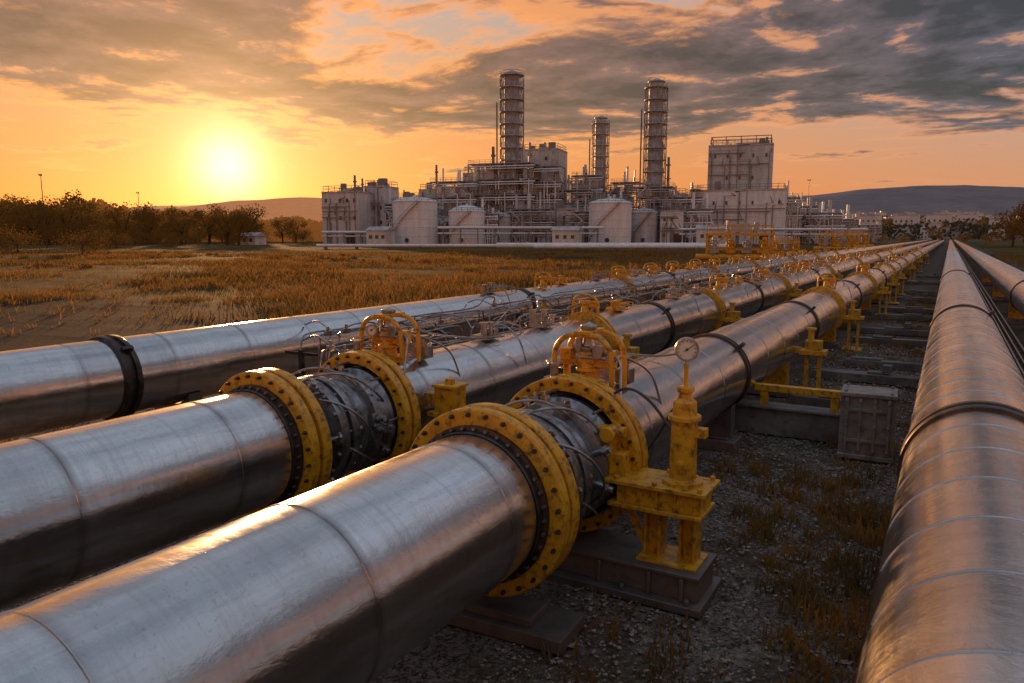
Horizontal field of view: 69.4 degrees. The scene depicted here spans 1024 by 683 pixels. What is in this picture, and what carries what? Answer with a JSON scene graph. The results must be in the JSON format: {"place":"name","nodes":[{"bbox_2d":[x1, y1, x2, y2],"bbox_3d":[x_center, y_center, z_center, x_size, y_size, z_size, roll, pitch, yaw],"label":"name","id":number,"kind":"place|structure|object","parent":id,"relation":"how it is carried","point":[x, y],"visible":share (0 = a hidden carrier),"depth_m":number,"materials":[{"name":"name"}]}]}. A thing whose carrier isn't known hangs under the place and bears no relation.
{"place":"outdoors","nodes":[
{"label":"outdoors","id":0,"kind":"place"},
{"bbox_2d":[128,197,321,221],"bbox_3d":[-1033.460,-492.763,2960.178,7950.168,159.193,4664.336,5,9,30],"label":"hills","id":1,"kind":"structure","parent":0,"point":[306,208],"depth_m":2340.26,"materials":[{"name":"orange"}]},
{"bbox_2d":[0,248,838,327],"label":"dry grass","id":2,"kind":"structure","parent":0,"point":[520,277],"depth_m":53.33,"materials":[{"name":"brown plant"}]},
{"bbox_2d":[0,241,1023,682],"bbox_3d":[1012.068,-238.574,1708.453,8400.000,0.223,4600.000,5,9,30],"label":"ground","id":3,"kind":"structure","parent":0,"point":[448,653],"depth_m":7.77,"materials":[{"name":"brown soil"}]},
{"bbox_2d":[0,223,47,253],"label":"bush","id":4,"kind":"object","parent":3,"relation":"on","point":[10,241],"visible":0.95,"depth_m":123.23,"materials":[{"name":"green plant"}]},
{"bbox_2d":[9,203,49,244],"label":"tree","id":5,"kind":"object","parent":3,"relation":"on","point":[21,220],"visible":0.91,"depth_m":251.50,"materials":[{"name":"green plant"}]},
{"bbox_2d":[10,195,64,244],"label":"tree","id":6,"kind":"object","parent":3,"relation":"on","point":[36,207],"visible":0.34,"depth_m":264.97,"materials":[{"name":"green plant"}]},
{"bbox_2d":[39,198,88,244],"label":"tree","id":7,"kind":"object","parent":3,"relation":"on","point":[60,211],"visible":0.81,"depth_m":257.50,"materials":[{"name":"green plant"}]},
{"bbox_2d":[56,189,98,215],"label":"tree","id":8,"kind":"object","parent":3,"relation":"on","point":[77,198],"visible":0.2,"depth_m":332.63,"materials":[{"name":"green plant"}]},
{"bbox_2d":[51,225,113,254],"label":"bush","id":9,"kind":"object","parent":3,"relation":"on","point":[91,244],"visible":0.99,"depth_m":116.67,"materials":[{"name":"green plant"}]},
{"bbox_2d":[58,218,108,244],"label":"tree","id":10,"kind":"object","parent":3,"relation":"on","point":[71,224],"visible":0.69,"depth_m":255.63,"materials":[{"name":"green plant"}]},
{"bbox_2d":[98,229,132,248],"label":"bush","id":11,"kind":"object","parent":3,"relation":"on","point":[112,240],"visible":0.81,"depth_m":177.62,"materials":[{"name":"green plant"}]},
{"bbox_2d":[97,201,144,244],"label":"tree","id":12,"kind":"object","parent":3,"relation":"on","point":[120,224],"visible":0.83,"depth_m":249.05,"materials":[{"name":"green plant"}]},
{"bbox_2d":[129,201,166,243],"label":"tree","id":13,"kind":"object","parent":3,"relation":"on","point":[151,216],"visible":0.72,"depth_m":277.06,"materials":[{"name":"green plant"}]},
{"bbox_2d":[29,198,322,241],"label":"woodland","id":14,"kind":"object","parent":3,"relation":"on","point":[315,227],"visible":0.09,"depth_m":430.56,"materials":[{"name":"green plant"}]},
{"bbox_2d":[167,214,196,244],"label":"tree","id":15,"kind":"object","parent":3,"relation":"on","point":[184,230],"visible":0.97,"depth_m":261.57,"materials":[{"name":"green plant"}]},
{"bbox_2d":[192,203,227,243],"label":"tree","id":16,"kind":"object","parent":3,"relation":"on","point":[197,215],"visible":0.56,"depth_m":291.42,"materials":[{"name":"green plant"}]},
{"bbox_2d":[205,205,248,244],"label":"tree","id":17,"kind":"object","parent":3,"relation":"on","point":[227,230],"visible":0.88,"depth_m":249.34,"materials":[{"name":"green plant"}]},
{"bbox_2d":[225,213,254,244],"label":"tree","id":18,"kind":"object","parent":3,"relation":"on","point":[245,225],"visible":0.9,"depth_m":251.26,"materials":[{"name":"green plant"}]},
{"bbox_2d":[230,203,270,238],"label":"tree","id":19,"kind":"object","parent":3,"relation":"on","point":[258,224],"visible":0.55,"depth_m":268.47,"materials":[{"name":"green plant"}]},
{"bbox_2d":[235,232,266,244],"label":"control shed","id":20,"kind":"structure","parent":3,"relation":"on","point":[257,238],"depth_m":256.83,"materials":[{"name":"metal"}]},
{"bbox_2d":[268,217,293,243],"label":"tree","id":21,"kind":"object","parent":3,"relation":"on","point":[286,228],"visible":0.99,"depth_m":306.23,"materials":[{"name":"green plant"}]},
{"bbox_2d":[321,231,365,243],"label":"pipe rack","id":22,"kind":"object","parent":3,"relation":"on","point":[345,233],"visible":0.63,"depth_m":263.75,"materials":[{"name":"metal"}]},
{"bbox_2d":[321,183,371,243],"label":"factory building","id":23,"kind":"structure","parent":3,"relation":"on","point":[345,208],"depth_m":275.51,"materials":[{"name":"metal"}]},
{"bbox_2d":[366,226,394,243],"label":"control shed","id":24,"kind":"structure","parent":3,"relation":"on","point":[380,234],"depth_m":256.98,"materials":[{"name":"concrete"}]},
{"bbox_2d":[364,178,398,225],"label":"factory building","id":25,"kind":"structure","parent":3,"relation":"on","point":[379,191],"depth_m":281.63,"materials":[{"name":"metal"}]},
{"bbox_2d":[316,244,496,248],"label":"field pipeline","id":26,"kind":"object","parent":3,"relation":"on","point":[356,246],"visible":0.98,"depth_m":166.33,"materials":[{"name":"white paint"}]},
{"bbox_2d":[392,195,437,243],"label":"storage tank","id":27,"kind":"object","parent":3,"relation":"on","point":[415,219],"visible":0.9,"depth_m":264.57,"materials":[{"name":"white metal"}]},
{"bbox_2d":[438,209,448,243],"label":"factory building","id":28,"kind":"structure","parent":3,"relation":"on","point":[443,219],"depth_m":278.33,"materials":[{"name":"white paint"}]},
{"bbox_2d":[418,183,471,210],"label":"factory building","id":29,"kind":"structure","parent":3,"relation":"on","point":[426,190],"depth_m":307.10,"materials":[{"name":"metal"}]},
{"bbox_2d":[425,377,467,418],"bbox_3d":[-0.630,1.007,7.600,0.700,1.280,0.500,5,9,30],"label":"pipe bracket","id":30,"kind":"object","parent":3,"relation":"on","point":[448,394],"visible":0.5,"depth_m":7.47,"materials":[{"name":"metal"}]},
{"bbox_2d":[426,168,482,215],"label":"steel structure","id":31,"kind":"object","parent":3,"relation":"on","point":[456,194],"visible":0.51,"depth_m":289.31,"materials":[{"name":"white paint"}]},
{"bbox_2d":[446,203,484,243],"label":"storage tank","id":32,"kind":"object","parent":3,"relation":"on","point":[466,215],"visible":0.93,"depth_m":265.20,"materials":[{"name":"white metal"}]},
{"bbox_2d":[462,167,501,239],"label":"factory building","id":33,"kind":"structure","parent":3,"relation":"on","point":[465,175],"depth_m":310.92,"materials":[{"name":"metal"}]},
{"bbox_2d":[481,198,499,243],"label":"steel structure","id":34,"kind":"object","parent":3,"relation":"on","point":[493,218],"visible":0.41,"depth_m":269.68,"materials":[{"name":"white paint"}]},
{"bbox_2d":[486,210,510,243],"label":"storage tank","id":35,"kind":"object","parent":3,"relation":"on","point":[504,218],"visible":0.48,"depth_m":276.90,"materials":[{"name":"metal"}]},
{"bbox_2d":[464,146,540,223],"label":"steel structure","id":36,"kind":"object","parent":3,"relation":"on","point":[486,193],"visible":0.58,"depth_m":289.70,"materials":[{"name":"white paint"}]},
{"bbox_2d":[496,69,523,241],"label":"distillation tower","id":37,"kind":"structure","parent":3,"relation":"on","point":[511,99],"depth_m":288.65,"materials":[{"name":"metal"}]},
{"bbox_2d":[0,249,1023,682],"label":"weeds","id":38,"kind":"object","parent":3,"relation":"on","point":[832,511],"visible":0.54,"depth_m":8.09,"materials":[{"name":"brown plant"}]},
{"bbox_2d":[447,594,583,655],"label":"timber block","id":39,"kind":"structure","parent":3,"relation":"on","point":[527,621],"depth_m":5.05,"materials":[{"name":"brown wood"}]},
{"bbox_2d":[437,226,603,243],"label":"pipe rack","id":40,"kind":"object","parent":3,"relation":"on","point":[510,227],"visible":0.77,"depth_m":257.98,"materials":[{"name":"metal"}]},
{"bbox_2d":[506,192,556,242],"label":"steel structure","id":41,"kind":"object","parent":3,"relation":"on","point":[536,216],"visible":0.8,"depth_m":277.69,"materials":[{"name":"grey metal"}]},
{"bbox_2d":[521,151,565,242],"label":"steel structure","id":42,"kind":"object","parent":3,"relation":"on","point":[554,179],"visible":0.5,"depth_m":290.56,"materials":[{"name":"white paint"}]},
{"bbox_2d":[521,142,567,229],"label":"factory building","id":43,"kind":"structure","parent":3,"relation":"on","point":[543,153],"depth_m":304.17,"materials":[{"name":"metal"}]},
{"bbox_2d":[285,255,834,374],"bbox_3d":[11.172,-2.934,34.378,2.115,1.614,55.984,5,9,30],"label":"tubing rack","id":44,"kind":"object","parent":3,"relation":"on","point":[301,353],"visible":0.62,"depth_m":15.27,"materials":[{"name":"metal"}]},
{"bbox_2d":[543,200,582,242],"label":"factory building","id":45,"kind":"structure","parent":3,"relation":"on","point":[563,212],"depth_m":283.36,"materials":[{"name":"metal"}]},
{"bbox_2d":[551,226,582,242],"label":"control shed","id":46,"kind":"structure","parent":3,"relation":"on","point":[566,234],"depth_m":252.91,"materials":[{"name":"metal"}]},
{"bbox_2d":[550,175,594,234],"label":"steel structure","id":47,"kind":"object","parent":3,"relation":"on","point":[582,194],"visible":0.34,"depth_m":293.37,"materials":[{"name":"grey metal"}]},
{"bbox_2d":[568,197,588,242],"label":"steel structure","id":48,"kind":"object","parent":3,"relation":"on","point":[579,218],"visible":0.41,"depth_m":278.05,"materials":[{"name":"grey metal"}]},
{"bbox_2d":[294,250,869,377],"bbox_3d":[18.253,-4.273,43.784,2.115,1.634,82.141,5,9,30],"label":"tubing rack","id":49,"kind":"object","parent":3,"relation":"on","point":[330,347],"visible":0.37,"depth_m":13.23,"materials":[{"name":"metal"}]},
{"bbox_2d":[570,164,603,213],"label":"steel structure","id":50,"kind":"object","parent":3,"relation":"on","point":[597,189],"visible":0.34,"depth_m":309.58,"materials":[{"name":"white paint"}]},
{"bbox_2d":[589,114,609,191],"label":"distillation tower","id":51,"kind":"structure","parent":3,"relation":"on","point":[601,124],"depth_m":319.21,"materials":[{"name":"metal"}]},
{"bbox_2d":[497,242,705,250],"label":"field pipeline","id":52,"kind":"object","parent":3,"relation":"on","point":[515,245],"visible":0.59,"depth_m":143.41,"materials":[{"name":"white paint"}]},
{"bbox_2d":[585,196,632,242],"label":"storage tank","id":53,"kind":"object","parent":3,"relation":"on","point":[612,216],"visible":0.91,"depth_m":264.83,"materials":[{"name":"white metal"}]},
{"bbox_2d":[607,166,642,208],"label":"steel structure","id":54,"kind":"object","parent":3,"relation":"on","point":[626,183],"visible":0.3,"depth_m":306.66,"materials":[{"name":"white paint"}]},
{"bbox_2d":[534,244,725,251],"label":"field pipeline","id":55,"kind":"object","parent":3,"relation":"on","point":[630,246],"visible":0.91,"depth_m":136.50,"materials":[{"name":"white paint"}]},
{"bbox_2d":[617,333,644,363],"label":"pipe saddle","id":56,"kind":"object","parent":3,"relation":"on","point":[629,348],"visible":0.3,"depth_m":11.63,"materials":[{"name":"metal"}]},
{"bbox_2d":[546,337,721,618],"bbox_3d":[0.917,0.901,5.856,1.460,1.977,0.833,5,9,30],"label":"pipe support stand","id":57,"kind":"object","parent":3,"relation":"on","point":[649,566],"visible":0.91,"depth_m":5.55,"materials":[{"name":"metal"}]},
{"bbox_2d":[631,207,658,242],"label":"storage tank","id":58,"kind":"object","parent":3,"relation":"on","point":[644,223],"visible":0.9,"depth_m":278.42,"materials":[{"name":"metal"}]},
{"bbox_2d":[639,77,668,242],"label":"distillation tower","id":59,"kind":"structure","parent":3,"relation":"on","point":[654,112],"depth_m":289.33,"materials":[{"name":"metal"}]},
{"bbox_2d":[632,182,676,242],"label":"steel structure","id":60,"kind":"object","parent":3,"relation":"on","point":[647,193],"visible":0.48,"depth_m":289.07,"materials":[{"name":"white paint"}]},
{"bbox_2d":[652,278,690,301],"bbox_3d":[5.956,-1.805,27.830,1.480,1.190,0.500,5,9,30],"label":"pipe saddle","id":61,"kind":"object","parent":3,"relation":"on","point":[681,287],"visible":0.19,"depth_m":27.48,"materials":[{"name":"metal"}]},
{"bbox_2d":[0,240,928,440],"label":"pipeline","id":62,"kind":"object","parent":61,"relation":"on","point":[56,386],"visible":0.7,"depth_m":10.21,"materials":[{"name":"metal"}]},
{"bbox_2d":[671,183,704,242],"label":"steel structure","id":63,"kind":"object","parent":3,"relation":"on","point":[686,200],"visible":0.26,"depth_m":287.79,"materials":[{"name":"white paint"}]},
{"bbox_2d":[683,192,712,242],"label":"steel structure","id":64,"kind":"object","parent":3,"relation":"on","point":[696,216],"visible":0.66,"depth_m":277.79,"materials":[{"name":"white paint"}]},
{"bbox_2d":[695,225,726,243],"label":"control shed","id":65,"kind":"structure","parent":3,"relation":"on","point":[701,231],"depth_m":257.12,"materials":[{"name":"metal"}]},
{"bbox_2d":[697,404,741,452],"bbox_3d":[2.488,1.067,9.683,0.950,0.579,0.420,5,9,30],"label":"pipe saddle","id":66,"kind":"object","parent":3,"relation":"on","point":[722,436],"visible":0.4,"depth_m":9.45,"materials":[{"name":"concrete"}]},
{"bbox_2d":[711,302,743,331],"bbox_3d":[4.754,-0.363,17.623,1.480,1.190,0.500,5,9,30],"label":"pipe saddle","id":67,"kind":"object","parent":3,"relation":"on","point":[733,315],"visible":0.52,"depth_m":17.25,"materials":[{"name":"metal"}]},
{"bbox_2d":[695,220,782,262],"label":"valve manifold","id":68,"kind":"object","parent":3,"relation":"on","point":[729,248],"visible":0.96,"depth_m":69.97,"materials":[{"name":"yellow paint"}]},
{"bbox_2d":[693,182,786,243],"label":"factory building","id":69,"kind":"structure","parent":3,"relation":"on","point":[765,206],"depth_m":286.93,"materials":[{"name":"white paint"}]},
{"bbox_2d":[707,134,773,189],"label":"rooftop block","id":70,"kind":"structure","parent":69,"relation":"on","point":[742,164],"depth_m":289.88,"materials":[{"name":"concrete"}]},
{"bbox_2d":[679,228,867,244],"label":"pipe rack","id":71,"kind":"object","parent":3,"relation":"on","point":[775,229],"visible":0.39,"depth_m":263.64,"materials":[{"name":"metal"}]},
{"bbox_2d":[758,283,802,312],"bbox_3d":[9.056,-1.389,24.882,1.480,1.190,0.500,5,9,30],"label":"pipe saddle","id":72,"kind":"object","parent":3,"relation":"on","point":[797,292],"visible":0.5,"depth_m":24.52,"materials":[{"name":"metal"}]},
{"bbox_2d":[0,240,938,609],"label":"pipeline","id":73,"kind":"object","parent":72,"relation":"on","point":[78,502],"visible":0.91,"depth_m":6.05,"materials":[{"name":"metal"}]},
{"bbox_2d":[757,235,806,254],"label":"valve manifold","id":74,"kind":"object","parent":3,"relation":"on","point":[795,246],"visible":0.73,"depth_m":102.74,"materials":[{"name":"yellow paint"}]},
{"bbox_2d":[724,382,840,442],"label":"support beam","id":75,"kind":"structure","parent":3,"relation":"on","point":[763,415],"depth_m":9.97,"materials":[{"name":"concrete"}]},
{"bbox_2d":[748,327,827,396],"bbox_3d":[4.640,0.325,12.753,1.480,1.190,0.500,5,9,30],"label":"pipe saddle","id":76,"kind":"object","parent":3,"relation":"on","point":[780,375],"visible":0.59,"depth_m":12.50,"materials":[{"name":"metal"}]},
{"bbox_2d":[784,181,803,243],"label":"steel structure","id":77,"kind":"object","parent":3,"relation":"on","point":[792,208],"visible":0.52,"depth_m":291.57,"materials":[{"name":"white paint"}]},
{"bbox_2d":[787,192,820,243],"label":"steel structure","id":78,"kind":"object","parent":3,"relation":"on","point":[803,223],"visible":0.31,"depth_m":301.74,"materials":[{"name":"white paint"}]},
{"bbox_2d":[791,394,840,408],"bbox_3d":[5.235,0.966,11.788,1.465,0.210,0.238,5,9,31],"label":"concrete sleeper","id":79,"kind":"object","parent":3,"relation":"on","point":[814,401],"visible":0.21,"depth_m":11.90,"materials":[{"name":"concrete"}]},
{"bbox_2d":[804,197,845,243],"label":"steel structure","id":80,"kind":"object","parent":3,"relation":"on","point":[830,219],"visible":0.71,"depth_m":293.65,"materials":[{"name":"white paint"}]},
{"bbox_2d":[814,227,862,251],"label":"valve manifold","id":81,"kind":"object","parent":3,"relation":"on","point":[836,232],"visible":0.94,"depth_m":125.44,"materials":[{"name":"yellow paint"}]},
{"bbox_2d":[817,300,864,351],"bbox_3d":[7.777,-0.423,18.048,1.480,1.190,0.500,5,9,30],"label":"pipe saddle","id":82,"kind":"object","parent":3,"relation":"on","point":[828,338],"visible":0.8,"depth_m":17.82,"materials":[{"name":"metal"}]},
{"bbox_2d":[813,364,919,386],"bbox_3d":[6.763,0.589,13.991,1.942,0.340,0.364,5,9,32],"label":"concrete sleeper","id":83,"kind":"object","parent":3,"relation":"on","point":[884,376],"visible":0.78,"depth_m":13.85,"materials":[{"name":"grey concrete"}]},
{"bbox_2d":[851,219,881,242],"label":"steel structure","id":84,"kind":"object","parent":3,"relation":"on","point":[872,231],"visible":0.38,"depth_m":341.80,"materials":[{"name":"grey metal"}]},
{"bbox_2d":[836,383,897,463],"bbox_3d":[4.384,0.991,9.123,0.620,0.845,0.560,4,9,27],"label":"junction box","id":85,"kind":"object","parent":3,"relation":"on","point":[867,421],"visible":1,"depth_m":8.93,"materials":[{"name":"grey metal"}]},
{"bbox_2d":[858,281,890,314],"bbox_3d":[12.483,-1.545,25.990,1.480,1.190,0.500,5,9,30],"label":"pipe saddle","id":86,"kind":"object","parent":3,"relation":"on","point":[865,307],"visible":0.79,"depth_m":25.77,"materials":[{"name":"metal"}]},
{"bbox_2d":[845,356,921,371],"bbox_3d":[7.724,0.457,15.393,1.421,0.210,0.239,4,9,28],"label":"concrete sleeper","id":87,"kind":"object","parent":3,"relation":"on","point":[859,361],"visible":0.92,"depth_m":15.34,"materials":[{"name":"grey concrete"}]},
{"bbox_2d":[871,274,899,303],"bbox_3d":[15.165,-2.185,30.517,1.480,1.190,0.500,5,9,30],"label":"pipe saddle","id":88,"kind":"object","parent":3,"relation":"on","point":[893,282],"visible":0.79,"depth_m":30.24,"materials":[{"name":"metal"}]},
{"bbox_2d":[0,240,944,682],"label":"pipeline","id":89,"kind":"object","parent":88,"relation":"on","point":[368,574],"visible":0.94,"depth_m":3.77,"materials":[{"name":"metal"}]},
{"bbox_2d":[853,335,927,347],"bbox_3d":[9.664,-0.017,18.743,1.860,0.210,0.255,4,9,28],"label":"concrete sleeper","id":90,"kind":"object","parent":3,"relation":"on","point":[883,340],"visible":0.8,"depth_m":18.69,"materials":[{"name":"concrete"}]},
{"bbox_2d":[859,323,928,336],"bbox_3d":[10.750,-0.365,20.744,1.916,0.340,0.236,5,10,32],"label":"concrete sleeper","id":91,"kind":"object","parent":3,"relation":"on","point":[898,331],"visible":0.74,"depth_m":20.64,"materials":[{"name":"grey concrete"}]},
{"bbox_2d":[876,313,932,320],"bbox_3d":[12.991,-0.830,24.502,1.632,0.210,0.236,5,9,31],"label":"concrete sleeper","id":92,"kind":"object","parent":3,"relation":"on","point":[907,316],"visible":0.98,"depth_m":24.41,"materials":[{"name":"grey concrete"}]},
{"bbox_2d":[878,306,933,313],"bbox_3d":[14.394,-1.169,26.902,1.936,0.210,0.323,5,9,31],"label":"concrete sleeper","id":93,"kind":"object","parent":3,"relation":"on","point":[907,309],"visible":0.68,"depth_m":26.77,"materials":[{"name":"concrete"}]},
{"bbox_2d":[854,215,1020,240],"bbox_3d":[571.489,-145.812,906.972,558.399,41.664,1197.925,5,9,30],"label":"hillside scrub","id":94,"kind":"object","parent":3,"relation":"on","point":[983,223],"visible":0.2,"depth_m":484.39,"materials":[{"name":"green plant"}]},
{"bbox_2d":[980,274,993,284],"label":"pipe saddle","id":95,"kind":"object","parent":3,"relation":"on","point":[986,280],"visible":0.47,"depth_m":41.98,"materials":[{"name":"metal"}]},
{"bbox_2d":[954,240,1023,316],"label":"pipeline","id":96,"kind":"object","parent":95,"relation":"on","point":[1006,280],"visible":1,"depth_m":27.74,"materials":[{"name":"metal"}]},
{"bbox_2d":[957,248,1023,377],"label":"cable ladder","id":97,"kind":"object","parent":3,"relation":"on","point":[1011,345],"visible":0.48,"depth_m":19.23,"materials":[{"name":"metal"}]},
{"bbox_2d":[991,209,1023,246],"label":"tree","id":98,"kind":"object","parent":3,"relation":"on","point":[1003,223],"visible":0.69,"depth_m":213.83,"materials":[{"name":"green plant"}]},
{"bbox_2d":[1004,302,1023,324],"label":"pipe saddle","id":99,"kind":"object","parent":3,"relation":"on","point":[1015,316],"visible":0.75,"depth_m":23.20,"materials":[{"name":"metal"}]},
{"bbox_2d":[0,0,1023,208],"label":"sky","id":100,"kind":"structure","parent":0,"point":[168,102],"materials":[{"name":"orange"}]},
{"bbox_2d":[660,202,685,242],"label":"factory building","id":101,"kind":"structure","parent":0,"point":[671,222],"depth_m":276.78,"materials":[{"name":"white paint"}]},
{"bbox_2d":[689,185,1023,232],"bbox_3d":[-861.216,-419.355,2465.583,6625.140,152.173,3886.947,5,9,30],"label":"hills","id":102,"kind":"structure","parent":0,"point":[931,199],"depth_m":1706.83,"materials":[{"name":"grey"}]},
{"bbox_2d":[860,234,1021,241],"bbox_3d":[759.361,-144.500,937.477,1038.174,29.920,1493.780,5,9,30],"label":"slope","id":103,"kind":"structure","parent":0,"point":[1019,239],"depth_m":469.80,"materials":[{"name":"plant"}]},
{"bbox_2d":[859,212,882,238],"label":"industrial building","id":104,"kind":"structure","parent":103,"relation":"on","point":[870,218],"depth_m":489.00,"materials":[{"name":"concrete"}]},
{"bbox_2d":[892,212,920,238],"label":"industrial building","id":105,"kind":"structure","parent":103,"relation":"on","point":[913,218],"depth_m":500.99,"materials":[{"name":"concrete"}]},
{"bbox_2d":[926,211,952,238],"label":"industrial building","id":106,"kind":"structure","parent":103,"relation":"on","point":[944,216],"depth_m":499.11,"materials":[{"name":"concrete"}]},
{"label":"pipe saddle","id":107,"kind":"object","parent":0,"visible":0},
{"bbox_2d":[855,240,1023,682],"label":"pipeline","id":108,"kind":"object","parent":107,"relation":"on","point":[947,605],"visible":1,"depth_m":3.31,"materials":[{"name":"metal"}]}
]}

